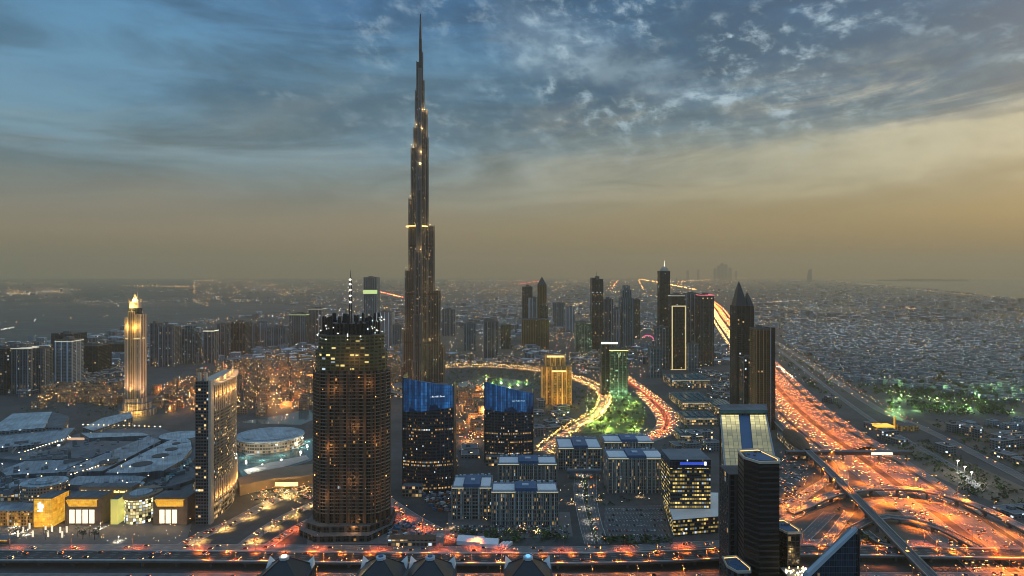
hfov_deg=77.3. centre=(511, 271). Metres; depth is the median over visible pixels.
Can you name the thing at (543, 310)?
office tower
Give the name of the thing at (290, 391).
courtyard house
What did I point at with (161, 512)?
lit doorway
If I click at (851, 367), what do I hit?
villa
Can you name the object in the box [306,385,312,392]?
courtyard house
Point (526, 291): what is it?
office tower
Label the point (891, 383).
villa
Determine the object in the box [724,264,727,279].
marina tower
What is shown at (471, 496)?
office block
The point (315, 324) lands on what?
office tower
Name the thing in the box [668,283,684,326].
office tower
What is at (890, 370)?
villa
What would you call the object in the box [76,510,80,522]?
lit doorway
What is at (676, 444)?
building
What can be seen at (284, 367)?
courtyard house
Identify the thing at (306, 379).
courtyard house
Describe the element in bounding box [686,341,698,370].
office block
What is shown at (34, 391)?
building
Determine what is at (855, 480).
median ground
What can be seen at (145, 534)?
mall forecourt
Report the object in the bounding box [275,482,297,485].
lit sign
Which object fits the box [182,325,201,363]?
apartment tower
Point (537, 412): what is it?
building
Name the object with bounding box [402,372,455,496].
blue crowned tower
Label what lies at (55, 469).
shopping mall
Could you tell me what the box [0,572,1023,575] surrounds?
road
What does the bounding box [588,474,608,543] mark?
road
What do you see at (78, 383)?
courtyard house
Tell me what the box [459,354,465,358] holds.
building
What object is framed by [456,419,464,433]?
courtyard house
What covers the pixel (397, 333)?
office block
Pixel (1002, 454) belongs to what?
building
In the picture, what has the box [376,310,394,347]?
office block
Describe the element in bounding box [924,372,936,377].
villa
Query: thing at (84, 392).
courtyard house
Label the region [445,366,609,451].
road
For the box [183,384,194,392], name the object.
courtyard house
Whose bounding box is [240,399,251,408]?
courtyard house
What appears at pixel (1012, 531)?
service road
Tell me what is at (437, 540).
site office
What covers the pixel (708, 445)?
building
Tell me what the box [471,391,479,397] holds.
courtyard house
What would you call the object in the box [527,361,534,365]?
building
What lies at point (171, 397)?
courtyard house
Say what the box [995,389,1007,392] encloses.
villa
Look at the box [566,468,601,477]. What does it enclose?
link bridge
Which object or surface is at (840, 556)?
slant glass tower
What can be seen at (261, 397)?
courtyard house
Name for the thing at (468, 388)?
courtyard house
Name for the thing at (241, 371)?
courtyard house
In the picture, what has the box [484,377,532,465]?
blue crowned tower
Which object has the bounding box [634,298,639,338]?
office tower
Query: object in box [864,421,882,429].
building
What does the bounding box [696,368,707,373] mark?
building
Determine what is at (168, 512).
lit doorway
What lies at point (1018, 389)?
villa
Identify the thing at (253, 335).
apartment tower
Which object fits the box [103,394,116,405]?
courtyard house
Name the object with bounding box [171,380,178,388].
courtyard house
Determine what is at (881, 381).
villa
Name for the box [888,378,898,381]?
villa
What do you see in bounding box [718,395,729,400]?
building
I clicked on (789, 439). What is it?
metro station
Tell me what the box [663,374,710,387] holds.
hall
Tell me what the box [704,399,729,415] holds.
hall
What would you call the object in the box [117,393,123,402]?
courtyard house
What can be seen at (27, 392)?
building
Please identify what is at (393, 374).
courtyard house
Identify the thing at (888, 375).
villa
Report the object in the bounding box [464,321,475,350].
office tower
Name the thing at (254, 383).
courtyard house
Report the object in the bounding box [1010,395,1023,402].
villa
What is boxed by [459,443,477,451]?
building
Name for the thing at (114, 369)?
building
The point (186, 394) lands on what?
courtyard house
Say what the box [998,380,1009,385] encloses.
villa
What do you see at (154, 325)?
apartment tower
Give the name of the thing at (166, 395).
courtyard house
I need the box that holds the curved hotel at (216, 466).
[195,360,238,524]
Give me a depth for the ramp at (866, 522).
674.61 m
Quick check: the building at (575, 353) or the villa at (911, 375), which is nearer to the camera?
the villa at (911, 375)
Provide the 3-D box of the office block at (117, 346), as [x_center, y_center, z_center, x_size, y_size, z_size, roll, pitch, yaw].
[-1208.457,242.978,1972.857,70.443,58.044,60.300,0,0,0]
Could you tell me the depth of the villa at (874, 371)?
1699.79 m
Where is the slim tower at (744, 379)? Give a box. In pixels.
[739,355,749,403]
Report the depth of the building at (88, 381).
1520.13 m
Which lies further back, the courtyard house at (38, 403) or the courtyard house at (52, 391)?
the courtyard house at (52, 391)
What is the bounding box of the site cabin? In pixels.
[505,541,512,547]
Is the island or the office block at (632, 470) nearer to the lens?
the office block at (632, 470)
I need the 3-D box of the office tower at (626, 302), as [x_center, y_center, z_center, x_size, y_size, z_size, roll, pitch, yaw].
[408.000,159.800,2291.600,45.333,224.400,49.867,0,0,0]
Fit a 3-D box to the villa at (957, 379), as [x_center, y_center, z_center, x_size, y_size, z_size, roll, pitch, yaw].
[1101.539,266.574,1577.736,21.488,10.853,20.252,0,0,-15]
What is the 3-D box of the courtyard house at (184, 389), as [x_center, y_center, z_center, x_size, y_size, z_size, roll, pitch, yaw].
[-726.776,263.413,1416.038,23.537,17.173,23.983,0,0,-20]
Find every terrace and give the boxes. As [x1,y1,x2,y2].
[243,455,308,474]
[244,443,304,455]
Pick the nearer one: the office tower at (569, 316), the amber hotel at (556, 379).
the amber hotel at (556, 379)
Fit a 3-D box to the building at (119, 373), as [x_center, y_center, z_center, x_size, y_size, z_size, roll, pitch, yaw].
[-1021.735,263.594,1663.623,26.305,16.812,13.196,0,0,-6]
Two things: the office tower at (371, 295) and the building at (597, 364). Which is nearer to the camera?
the building at (597, 364)
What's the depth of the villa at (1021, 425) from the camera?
1105.62 m
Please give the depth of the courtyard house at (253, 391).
1394.04 m
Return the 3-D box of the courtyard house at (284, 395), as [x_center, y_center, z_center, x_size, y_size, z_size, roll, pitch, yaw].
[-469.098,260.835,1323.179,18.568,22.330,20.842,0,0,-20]
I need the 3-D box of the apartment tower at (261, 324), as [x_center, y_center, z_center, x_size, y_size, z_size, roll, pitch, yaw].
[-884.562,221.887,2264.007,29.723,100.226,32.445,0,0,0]
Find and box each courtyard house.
[31,397,46,408]
[36,393,50,401]
[41,382,55,393]
[43,389,54,396]
[54,386,69,397]
[57,392,73,401]
[58,381,69,385]
[69,380,82,387]
[70,387,80,394]
[71,393,85,402]
[77,390,87,395]
[81,382,92,389]
[85,385,99,389]
[86,391,98,402]
[88,387,100,392]
[93,394,102,404]
[94,379,106,384]
[97,385,111,390]
[98,388,112,394]
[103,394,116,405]
[112,379,122,389]
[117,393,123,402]
[151,384,161,394]
[152,399,162,408]
[153,395,163,403]
[158,391,169,402]
[163,389,172,394]
[165,402,175,412]
[167,381,176,388]
[167,386,175,394]
[169,394,182,402]
[170,397,184,407]
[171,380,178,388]
[177,391,189,398]
[178,387,189,391]
[182,380,191,388]
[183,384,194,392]
[190,375,197,384]
[196,366,204,375]
[215,361,223,368]
[237,373,244,380]
[237,380,242,390]
[237,390,240,400]
[237,403,246,414]
[238,369,244,376]
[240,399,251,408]
[243,384,251,394]
[243,392,254,401]
[246,388,255,396]
[248,377,258,384]
[248,380,256,390]
[251,360,259,366]
[252,367,259,375]
[255,399,268,408]
[256,405,265,416]
[257,393,266,400]
[258,384,270,393]
[258,401,267,412]
[260,386,267,392]
[261,371,269,380]
[262,376,269,381]
[265,364,272,372]
[280,378,289,383]
[280,392,289,402]
[280,398,291,407]
[281,366,289,371]
[282,380,288,385]
[282,385,289,392]
[284,387,293,397]
[291,371,300,377]
[292,389,301,399]
[293,367,301,374]
[294,377,301,385]
[296,386,305,393]
[298,396,308,409]
[299,392,309,401]
[304,375,311,382]
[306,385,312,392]
[308,378,312,385]
[391,372,396,380]
[392,366,398,373]
[393,376,400,383]
[456,388,462,398]
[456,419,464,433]
[458,390,468,401]
[461,400,469,410]
[462,403,474,414]
[465,385,475,392]
[466,409,477,423]
[468,397,479,404]
[470,416,482,431]
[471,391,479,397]
[473,385,482,390]
[473,399,483,406]
[474,425,483,437]
[475,405,483,414]
[477,399,483,404]
[478,391,483,397]
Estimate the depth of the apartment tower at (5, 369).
1413.05 m
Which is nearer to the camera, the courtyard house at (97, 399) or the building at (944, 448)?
the building at (944, 448)
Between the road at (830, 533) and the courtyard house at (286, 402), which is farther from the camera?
the courtyard house at (286, 402)
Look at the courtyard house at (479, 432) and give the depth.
1051.08 m
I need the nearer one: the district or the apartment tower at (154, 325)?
the apartment tower at (154, 325)
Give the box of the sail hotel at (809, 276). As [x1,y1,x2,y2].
[807,269,811,281]
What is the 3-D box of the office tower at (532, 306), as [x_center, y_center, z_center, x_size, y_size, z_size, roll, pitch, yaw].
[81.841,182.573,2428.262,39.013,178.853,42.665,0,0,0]
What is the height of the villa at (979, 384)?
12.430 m
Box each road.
[0,539,933,552]
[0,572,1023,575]
[179,484,312,545]
[238,501,312,545]
[264,519,307,544]
[391,497,478,546]
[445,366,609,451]
[574,474,594,543]
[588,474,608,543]
[628,376,680,441]
[635,392,664,436]
[681,284,820,449]
[686,284,1023,543]
[775,340,1023,480]
[777,349,963,470]
[779,455,848,521]
[779,462,834,515]
[800,511,834,544]
[816,511,852,544]
[858,499,953,515]
[922,419,1023,472]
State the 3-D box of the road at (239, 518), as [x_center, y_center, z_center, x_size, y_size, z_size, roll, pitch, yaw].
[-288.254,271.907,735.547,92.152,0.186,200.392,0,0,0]
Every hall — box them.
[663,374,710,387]
[669,392,710,409]
[673,429,703,441]
[676,411,717,424]
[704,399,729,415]
[892,422,918,430]
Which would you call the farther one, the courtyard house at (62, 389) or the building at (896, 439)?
the courtyard house at (62, 389)
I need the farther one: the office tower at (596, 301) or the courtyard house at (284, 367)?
the office tower at (596, 301)
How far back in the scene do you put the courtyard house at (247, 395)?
1330.19 m
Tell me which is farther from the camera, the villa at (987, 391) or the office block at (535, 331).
the office block at (535, 331)
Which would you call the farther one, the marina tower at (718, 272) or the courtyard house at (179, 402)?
the marina tower at (718, 272)
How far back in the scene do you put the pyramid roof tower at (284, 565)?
310.91 m
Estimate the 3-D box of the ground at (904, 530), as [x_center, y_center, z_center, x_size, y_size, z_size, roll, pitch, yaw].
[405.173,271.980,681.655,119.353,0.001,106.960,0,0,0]
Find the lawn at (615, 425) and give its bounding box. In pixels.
[583,395,647,433]
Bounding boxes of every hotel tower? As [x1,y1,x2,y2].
[722,555,750,575]
[737,448,779,575]
[779,518,800,575]
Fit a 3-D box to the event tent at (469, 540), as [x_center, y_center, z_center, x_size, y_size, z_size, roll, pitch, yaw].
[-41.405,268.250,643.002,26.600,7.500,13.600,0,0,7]
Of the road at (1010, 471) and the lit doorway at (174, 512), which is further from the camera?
the road at (1010, 471)
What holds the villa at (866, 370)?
on the ground at (80, 415)
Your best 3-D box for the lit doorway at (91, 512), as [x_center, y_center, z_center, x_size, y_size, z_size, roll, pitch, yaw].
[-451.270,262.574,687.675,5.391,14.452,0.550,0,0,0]
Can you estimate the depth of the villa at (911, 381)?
1544.74 m
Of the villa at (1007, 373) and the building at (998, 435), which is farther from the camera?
the villa at (1007, 373)
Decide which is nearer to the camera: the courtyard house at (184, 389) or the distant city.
the courtyard house at (184, 389)
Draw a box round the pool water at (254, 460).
[237,438,312,476]
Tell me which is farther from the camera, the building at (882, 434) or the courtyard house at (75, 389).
the courtyard house at (75, 389)
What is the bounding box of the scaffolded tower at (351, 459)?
[299,270,396,542]
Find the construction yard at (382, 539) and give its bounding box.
[307,516,446,543]
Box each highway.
[684,285,1012,575]
[686,285,1023,571]
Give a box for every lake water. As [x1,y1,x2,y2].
[240,410,312,424]
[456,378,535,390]
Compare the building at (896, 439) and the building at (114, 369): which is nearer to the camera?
the building at (896, 439)
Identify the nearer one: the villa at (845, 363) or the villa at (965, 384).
the villa at (965, 384)
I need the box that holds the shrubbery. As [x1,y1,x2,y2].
[21,309,1023,545]
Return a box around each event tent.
[457,535,484,545]
[480,537,498,548]
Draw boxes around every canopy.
[0,535,15,540]
[871,416,894,428]
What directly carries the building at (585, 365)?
on the ground at (80, 415)
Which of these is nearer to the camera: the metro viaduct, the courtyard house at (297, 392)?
the metro viaduct
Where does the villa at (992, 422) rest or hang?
on the ground at (80, 415)
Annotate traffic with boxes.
[256,304,1002,529]
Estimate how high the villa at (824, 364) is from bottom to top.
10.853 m
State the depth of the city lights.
2136.38 m
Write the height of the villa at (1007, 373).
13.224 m
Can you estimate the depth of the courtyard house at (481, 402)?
1252.65 m
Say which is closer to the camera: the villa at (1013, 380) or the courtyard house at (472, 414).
the courtyard house at (472, 414)
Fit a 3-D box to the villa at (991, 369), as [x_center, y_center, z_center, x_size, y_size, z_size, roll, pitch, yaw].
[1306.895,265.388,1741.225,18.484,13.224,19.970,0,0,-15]
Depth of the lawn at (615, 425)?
1196.83 m
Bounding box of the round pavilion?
[237,427,304,453]
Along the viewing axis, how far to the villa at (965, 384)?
1495.23 m
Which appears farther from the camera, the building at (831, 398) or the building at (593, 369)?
the building at (593, 369)
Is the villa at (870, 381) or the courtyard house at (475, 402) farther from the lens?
the villa at (870, 381)
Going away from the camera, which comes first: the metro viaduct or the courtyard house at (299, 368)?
the metro viaduct
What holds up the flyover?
on the ground at (80, 415)
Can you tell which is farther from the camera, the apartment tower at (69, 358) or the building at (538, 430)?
the apartment tower at (69, 358)
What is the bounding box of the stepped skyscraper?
[391,14,447,397]
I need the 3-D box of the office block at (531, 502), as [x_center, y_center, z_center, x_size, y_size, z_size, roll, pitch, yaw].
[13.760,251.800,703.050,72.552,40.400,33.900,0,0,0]
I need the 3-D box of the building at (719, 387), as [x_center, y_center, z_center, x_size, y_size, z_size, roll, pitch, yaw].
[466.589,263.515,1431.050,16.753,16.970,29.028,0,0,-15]
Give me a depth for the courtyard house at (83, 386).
1453.14 m
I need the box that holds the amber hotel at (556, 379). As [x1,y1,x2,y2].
[541,354,571,404]
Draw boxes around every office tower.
[289,312,308,345]
[308,307,325,343]
[363,276,379,316]
[442,307,455,335]
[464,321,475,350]
[483,319,498,357]
[500,323,510,348]
[522,285,531,317]
[528,296,536,317]
[537,277,546,317]
[539,303,547,317]
[552,302,564,326]
[565,306,574,332]
[590,271,602,350]
[603,297,612,346]
[613,307,621,346]
[619,285,633,346]
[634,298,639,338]
[657,261,669,325]
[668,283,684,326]
[682,291,698,341]
[696,293,714,365]
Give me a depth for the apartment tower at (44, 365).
1452.73 m
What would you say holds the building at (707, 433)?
on the ground at (80, 415)
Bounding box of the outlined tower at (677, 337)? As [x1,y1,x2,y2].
[669,305,685,369]
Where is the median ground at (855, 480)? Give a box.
[832,461,898,511]
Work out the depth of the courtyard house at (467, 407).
1221.94 m
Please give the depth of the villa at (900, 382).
1542.64 m
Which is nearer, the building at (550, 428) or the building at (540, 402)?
the building at (550, 428)
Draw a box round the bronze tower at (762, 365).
[749,325,774,429]
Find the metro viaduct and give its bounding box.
[774,417,938,575]
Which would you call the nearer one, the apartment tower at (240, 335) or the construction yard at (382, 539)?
the construction yard at (382, 539)
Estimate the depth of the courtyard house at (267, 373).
1599.37 m
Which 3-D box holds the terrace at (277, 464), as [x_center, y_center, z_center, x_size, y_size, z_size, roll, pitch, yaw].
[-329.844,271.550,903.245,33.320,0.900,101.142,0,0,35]
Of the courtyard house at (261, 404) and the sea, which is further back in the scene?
the sea
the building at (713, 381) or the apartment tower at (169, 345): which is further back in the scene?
the apartment tower at (169, 345)
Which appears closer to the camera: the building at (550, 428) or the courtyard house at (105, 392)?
the building at (550, 428)
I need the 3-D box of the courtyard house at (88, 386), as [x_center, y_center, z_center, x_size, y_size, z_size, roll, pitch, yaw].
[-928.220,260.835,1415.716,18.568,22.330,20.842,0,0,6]
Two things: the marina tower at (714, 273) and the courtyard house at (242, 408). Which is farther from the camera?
the marina tower at (714, 273)
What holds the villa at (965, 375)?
on the ground at (80, 415)
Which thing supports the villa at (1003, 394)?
on the ground at (80, 415)
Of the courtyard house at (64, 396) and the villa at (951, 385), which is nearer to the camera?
the courtyard house at (64, 396)
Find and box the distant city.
[0,280,1023,364]
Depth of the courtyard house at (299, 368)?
1691.01 m
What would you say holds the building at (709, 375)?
on the ground at (80, 415)
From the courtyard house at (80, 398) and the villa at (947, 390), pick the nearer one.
the courtyard house at (80, 398)
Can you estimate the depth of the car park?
695.24 m
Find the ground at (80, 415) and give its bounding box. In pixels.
[0,279,1023,573]
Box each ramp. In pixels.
[787,485,1023,531]
[847,514,982,546]
[861,530,909,545]
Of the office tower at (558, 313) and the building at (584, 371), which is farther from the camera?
the office tower at (558, 313)
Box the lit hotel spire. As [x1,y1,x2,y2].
[119,287,156,417]
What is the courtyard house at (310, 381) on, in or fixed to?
on the ground at (80, 415)
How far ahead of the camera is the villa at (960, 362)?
1868.64 m
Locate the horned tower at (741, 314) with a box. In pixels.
[730,281,753,403]
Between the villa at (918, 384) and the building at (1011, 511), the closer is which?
the building at (1011, 511)
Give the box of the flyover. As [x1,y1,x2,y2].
[0,545,1023,568]
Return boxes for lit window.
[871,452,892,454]
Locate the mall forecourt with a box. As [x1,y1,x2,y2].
[0,524,191,543]
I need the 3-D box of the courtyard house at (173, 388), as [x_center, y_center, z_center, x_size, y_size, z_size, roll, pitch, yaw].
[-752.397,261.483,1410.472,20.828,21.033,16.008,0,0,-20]
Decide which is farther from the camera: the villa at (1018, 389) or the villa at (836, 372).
the villa at (836, 372)
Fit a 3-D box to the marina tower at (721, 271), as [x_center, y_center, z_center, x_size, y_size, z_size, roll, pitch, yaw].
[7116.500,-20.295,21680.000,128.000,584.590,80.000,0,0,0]
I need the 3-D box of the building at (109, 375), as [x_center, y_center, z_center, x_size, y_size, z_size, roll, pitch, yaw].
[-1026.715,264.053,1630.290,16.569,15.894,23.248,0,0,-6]
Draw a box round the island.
[876,279,967,280]
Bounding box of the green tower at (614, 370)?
[600,340,627,395]
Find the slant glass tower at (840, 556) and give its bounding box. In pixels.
[802,526,859,575]
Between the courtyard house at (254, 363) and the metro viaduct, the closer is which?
the metro viaduct
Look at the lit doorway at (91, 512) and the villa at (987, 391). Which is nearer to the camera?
the lit doorway at (91, 512)
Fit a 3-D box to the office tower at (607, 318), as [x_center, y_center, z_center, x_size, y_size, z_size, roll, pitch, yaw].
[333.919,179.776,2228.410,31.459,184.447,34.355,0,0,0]
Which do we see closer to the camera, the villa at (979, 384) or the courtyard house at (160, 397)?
the courtyard house at (160, 397)
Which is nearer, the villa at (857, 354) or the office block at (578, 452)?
the office block at (578, 452)
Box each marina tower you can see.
[713,268,716,279]
[717,265,719,279]
[720,263,723,279]
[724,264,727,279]
[728,268,731,279]
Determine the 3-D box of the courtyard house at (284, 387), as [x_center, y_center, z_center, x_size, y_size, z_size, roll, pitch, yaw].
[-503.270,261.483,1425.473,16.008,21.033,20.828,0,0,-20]
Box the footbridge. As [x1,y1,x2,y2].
[785,450,910,460]
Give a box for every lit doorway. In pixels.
[69,510,74,522]
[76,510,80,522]
[82,510,87,522]
[89,510,93,522]
[159,510,163,522]
[166,510,170,522]
[172,510,176,522]
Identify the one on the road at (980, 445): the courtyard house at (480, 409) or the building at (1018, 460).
the building at (1018, 460)
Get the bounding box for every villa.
[819,363,828,366]
[824,356,832,360]
[828,367,838,371]
[834,370,842,374]
[840,361,849,365]
[844,374,853,379]
[848,365,858,369]
[851,361,859,365]
[852,353,861,357]
[861,365,870,369]
[863,368,871,372]
[865,378,876,383]
[870,369,878,374]
[871,374,881,378]
[875,367,884,372]
[877,378,887,383]
[880,358,888,362]
[883,373,892,377]
[886,369,896,373]
[886,381,897,386]
[888,364,897,368]
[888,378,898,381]
[897,363,907,367]
[898,359,907,362]
[898,379,908,384]
[899,371,909,376]
[902,383,915,389]
[904,361,913,365]
[906,379,917,383]
[907,373,917,378]
[912,382,923,388]
[918,375,930,381]
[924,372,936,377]
[924,385,934,389]
[927,365,936,369]
[935,384,948,389]
[937,367,945,371]
[942,375,953,379]
[942,388,953,393]
[943,362,953,365]
[945,383,956,388]
[952,377,965,382]
[954,364,961,368]
[954,387,965,393]
[955,352,964,356]
[955,361,964,364]
[959,356,968,360]
[961,374,971,378]
[961,420,976,424]
[963,383,973,387]
[964,376,977,381]
[968,354,976,358]
[968,390,980,396]
[973,376,983,379]
[973,382,983,387]
[976,369,986,373]
[980,387,992,392]
[980,394,993,399]
[984,375,995,379]
[984,382,995,386]
[985,418,998,426]
[987,367,998,371]
[989,380,1001,385]
[989,385,1002,390]
[995,372,1003,377]
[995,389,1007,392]
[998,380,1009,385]
[998,393,1010,398]
[999,396,1012,402]
[1000,371,1011,376]
[1000,422,1018,429]
[1006,378,1017,383]
[1008,368,1017,371]
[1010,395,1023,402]
[1011,416,1023,422]
[1012,392,1023,396]
[1013,387,1023,392]
[1017,422,1023,429]
[1018,379,1023,384]
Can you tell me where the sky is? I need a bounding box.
[0,0,1023,278]
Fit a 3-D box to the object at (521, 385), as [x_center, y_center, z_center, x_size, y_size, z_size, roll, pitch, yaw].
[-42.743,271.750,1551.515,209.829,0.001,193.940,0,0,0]
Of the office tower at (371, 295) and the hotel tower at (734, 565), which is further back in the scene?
the office tower at (371, 295)
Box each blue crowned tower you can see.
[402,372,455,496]
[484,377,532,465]
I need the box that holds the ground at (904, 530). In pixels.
[861,510,941,546]
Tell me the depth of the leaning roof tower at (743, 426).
534.71 m
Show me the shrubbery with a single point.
(617, 538)
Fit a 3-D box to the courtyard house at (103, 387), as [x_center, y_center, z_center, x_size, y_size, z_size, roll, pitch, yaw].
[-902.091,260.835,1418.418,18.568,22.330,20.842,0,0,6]
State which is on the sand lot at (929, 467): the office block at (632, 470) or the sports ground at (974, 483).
the sports ground at (974, 483)
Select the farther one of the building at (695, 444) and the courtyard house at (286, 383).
the courtyard house at (286, 383)
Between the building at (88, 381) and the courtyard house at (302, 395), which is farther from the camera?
the building at (88, 381)
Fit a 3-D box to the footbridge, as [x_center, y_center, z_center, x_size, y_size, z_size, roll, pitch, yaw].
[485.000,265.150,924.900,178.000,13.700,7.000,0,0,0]
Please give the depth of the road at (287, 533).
663.42 m
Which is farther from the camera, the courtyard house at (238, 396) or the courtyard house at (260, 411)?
the courtyard house at (238, 396)
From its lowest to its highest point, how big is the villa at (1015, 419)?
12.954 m
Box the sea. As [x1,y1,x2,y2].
[830,279,1023,298]
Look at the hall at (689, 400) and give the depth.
1292.45 m
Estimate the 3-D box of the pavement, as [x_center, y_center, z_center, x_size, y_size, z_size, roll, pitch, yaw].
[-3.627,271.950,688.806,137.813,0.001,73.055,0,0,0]
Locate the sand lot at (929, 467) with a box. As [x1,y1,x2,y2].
[860,442,1023,504]
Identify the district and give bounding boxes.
[441,328,523,363]
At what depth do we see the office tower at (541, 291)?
2365.22 m
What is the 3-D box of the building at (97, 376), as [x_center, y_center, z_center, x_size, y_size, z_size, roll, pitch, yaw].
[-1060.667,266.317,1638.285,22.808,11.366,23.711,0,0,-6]
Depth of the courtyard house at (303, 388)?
1393.88 m
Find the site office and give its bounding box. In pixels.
[388,533,443,546]
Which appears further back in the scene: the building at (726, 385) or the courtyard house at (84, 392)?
the building at (726, 385)
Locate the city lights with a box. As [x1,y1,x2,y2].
[9,278,1021,539]
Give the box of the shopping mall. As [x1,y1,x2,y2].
[0,412,194,526]
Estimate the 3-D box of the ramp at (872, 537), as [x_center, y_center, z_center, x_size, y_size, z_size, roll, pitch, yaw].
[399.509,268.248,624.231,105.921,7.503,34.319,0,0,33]
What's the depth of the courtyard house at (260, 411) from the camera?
1207.95 m
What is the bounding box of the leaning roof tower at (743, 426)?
[719,404,774,575]
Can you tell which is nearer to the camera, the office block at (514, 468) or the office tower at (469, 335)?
the office block at (514, 468)
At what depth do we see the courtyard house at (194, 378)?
1542.19 m
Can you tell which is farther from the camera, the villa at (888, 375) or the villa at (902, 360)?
the villa at (902, 360)
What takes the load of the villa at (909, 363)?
on the ground at (80, 415)
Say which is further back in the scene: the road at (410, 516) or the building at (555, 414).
the building at (555, 414)
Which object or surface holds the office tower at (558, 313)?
on the ground at (80, 415)
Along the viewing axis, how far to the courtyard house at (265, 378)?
1562.59 m
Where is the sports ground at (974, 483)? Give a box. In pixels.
[955,460,979,488]
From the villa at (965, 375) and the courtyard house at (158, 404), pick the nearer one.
the courtyard house at (158, 404)
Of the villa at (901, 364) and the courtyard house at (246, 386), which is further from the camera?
the villa at (901, 364)
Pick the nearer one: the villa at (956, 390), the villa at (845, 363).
the villa at (956, 390)
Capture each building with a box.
[17,388,31,396]
[32,389,38,393]
[81,379,92,383]
[84,372,91,377]
[92,374,102,378]
[103,372,113,378]
[109,368,122,371]
[109,380,121,386]
[113,370,123,376]
[238,464,312,495]
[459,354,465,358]
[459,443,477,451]
[461,449,478,458]
[476,359,482,364]
[492,361,501,364]
[497,355,506,360]
[513,360,521,365]
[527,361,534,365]
[533,409,543,416]
[533,424,543,436]
[536,398,544,407]
[543,418,559,424]
[543,424,559,432]
[551,410,565,418]
[553,404,569,413]
[556,416,573,424]
[572,352,580,356]
[572,359,581,365]
[579,370,590,373]
[580,363,591,368]
[588,352,597,357]
[588,366,598,372]
[592,362,599,366]
[669,440,683,448]
[682,440,701,450]
[683,382,692,389]
[685,429,701,441]
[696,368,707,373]
[698,429,713,438]
[701,438,718,452]
[704,373,713,377]
[707,378,716,383]
[707,393,717,398]
[708,384,718,391]
[712,390,723,396]
[714,385,727,391]
[717,375,729,380]
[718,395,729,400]
[722,383,729,390]
[822,394,838,403]
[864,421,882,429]
[877,428,898,440]
[886,434,909,444]
[935,442,955,455]
[946,421,966,432]
[959,424,982,437]
[990,437,1012,449]
[990,504,1023,518]
[991,432,1012,437]
[992,448,1017,460]
[999,430,1021,435]
[1005,436,1023,449]
[1009,503,1023,511]
[1011,456,1023,464]
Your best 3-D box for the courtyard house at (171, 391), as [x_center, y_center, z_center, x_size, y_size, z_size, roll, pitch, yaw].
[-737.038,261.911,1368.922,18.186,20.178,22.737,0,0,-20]
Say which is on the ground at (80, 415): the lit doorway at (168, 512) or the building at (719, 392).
the building at (719, 392)
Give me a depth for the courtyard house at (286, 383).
1482.34 m
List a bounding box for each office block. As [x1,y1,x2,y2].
[84,342,111,373]
[110,341,123,351]
[264,325,291,347]
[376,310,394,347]
[392,323,402,346]
[451,473,492,519]
[491,480,558,525]
[497,454,556,483]
[521,318,548,348]
[555,436,601,469]
[574,320,591,354]
[600,433,653,463]
[603,447,660,493]
[648,346,661,377]
[654,325,668,367]
[661,449,717,535]
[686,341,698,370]
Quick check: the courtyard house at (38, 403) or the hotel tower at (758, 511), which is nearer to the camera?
the hotel tower at (758, 511)
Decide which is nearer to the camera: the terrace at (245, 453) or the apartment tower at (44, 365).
the terrace at (245, 453)
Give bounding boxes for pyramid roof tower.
[259,554,315,575]
[356,554,408,575]
[405,554,456,575]
[503,554,552,575]
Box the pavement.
[448,512,572,538]
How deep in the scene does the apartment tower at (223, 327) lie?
1985.40 m
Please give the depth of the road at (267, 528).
686.98 m
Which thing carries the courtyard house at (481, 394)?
on the ground at (80, 415)
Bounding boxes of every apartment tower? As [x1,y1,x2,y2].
[0,346,15,395]
[10,343,38,393]
[36,346,52,391]
[51,330,86,373]
[55,336,83,382]
[149,321,161,365]
[158,324,181,366]
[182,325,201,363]
[203,328,218,362]
[216,322,229,358]
[230,320,250,354]
[251,322,256,348]
[256,320,267,345]
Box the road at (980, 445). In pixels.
[922,419,1023,472]
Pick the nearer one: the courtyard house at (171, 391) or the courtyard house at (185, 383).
the courtyard house at (171, 391)
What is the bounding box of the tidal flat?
[0,302,305,341]
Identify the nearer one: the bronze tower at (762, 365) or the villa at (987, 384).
the bronze tower at (762, 365)
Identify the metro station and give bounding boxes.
[777,429,811,458]
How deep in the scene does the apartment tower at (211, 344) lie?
1915.49 m
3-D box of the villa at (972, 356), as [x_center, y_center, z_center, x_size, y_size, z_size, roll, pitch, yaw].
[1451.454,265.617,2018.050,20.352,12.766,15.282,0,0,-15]
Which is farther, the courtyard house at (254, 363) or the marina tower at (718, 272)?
the marina tower at (718, 272)
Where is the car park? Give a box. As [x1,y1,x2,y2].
[604,505,670,541]
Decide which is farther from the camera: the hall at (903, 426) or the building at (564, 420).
the building at (564, 420)
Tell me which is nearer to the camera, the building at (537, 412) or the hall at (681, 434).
the hall at (681, 434)
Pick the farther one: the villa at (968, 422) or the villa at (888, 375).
the villa at (888, 375)
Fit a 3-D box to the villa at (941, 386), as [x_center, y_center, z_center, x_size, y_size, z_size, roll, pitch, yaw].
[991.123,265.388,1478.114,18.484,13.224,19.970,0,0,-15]
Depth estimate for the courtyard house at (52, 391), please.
1392.51 m
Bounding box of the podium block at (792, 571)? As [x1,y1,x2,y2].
[780,566,808,575]
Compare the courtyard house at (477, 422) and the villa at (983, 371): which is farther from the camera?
the villa at (983, 371)
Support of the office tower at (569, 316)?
on the ground at (80, 415)

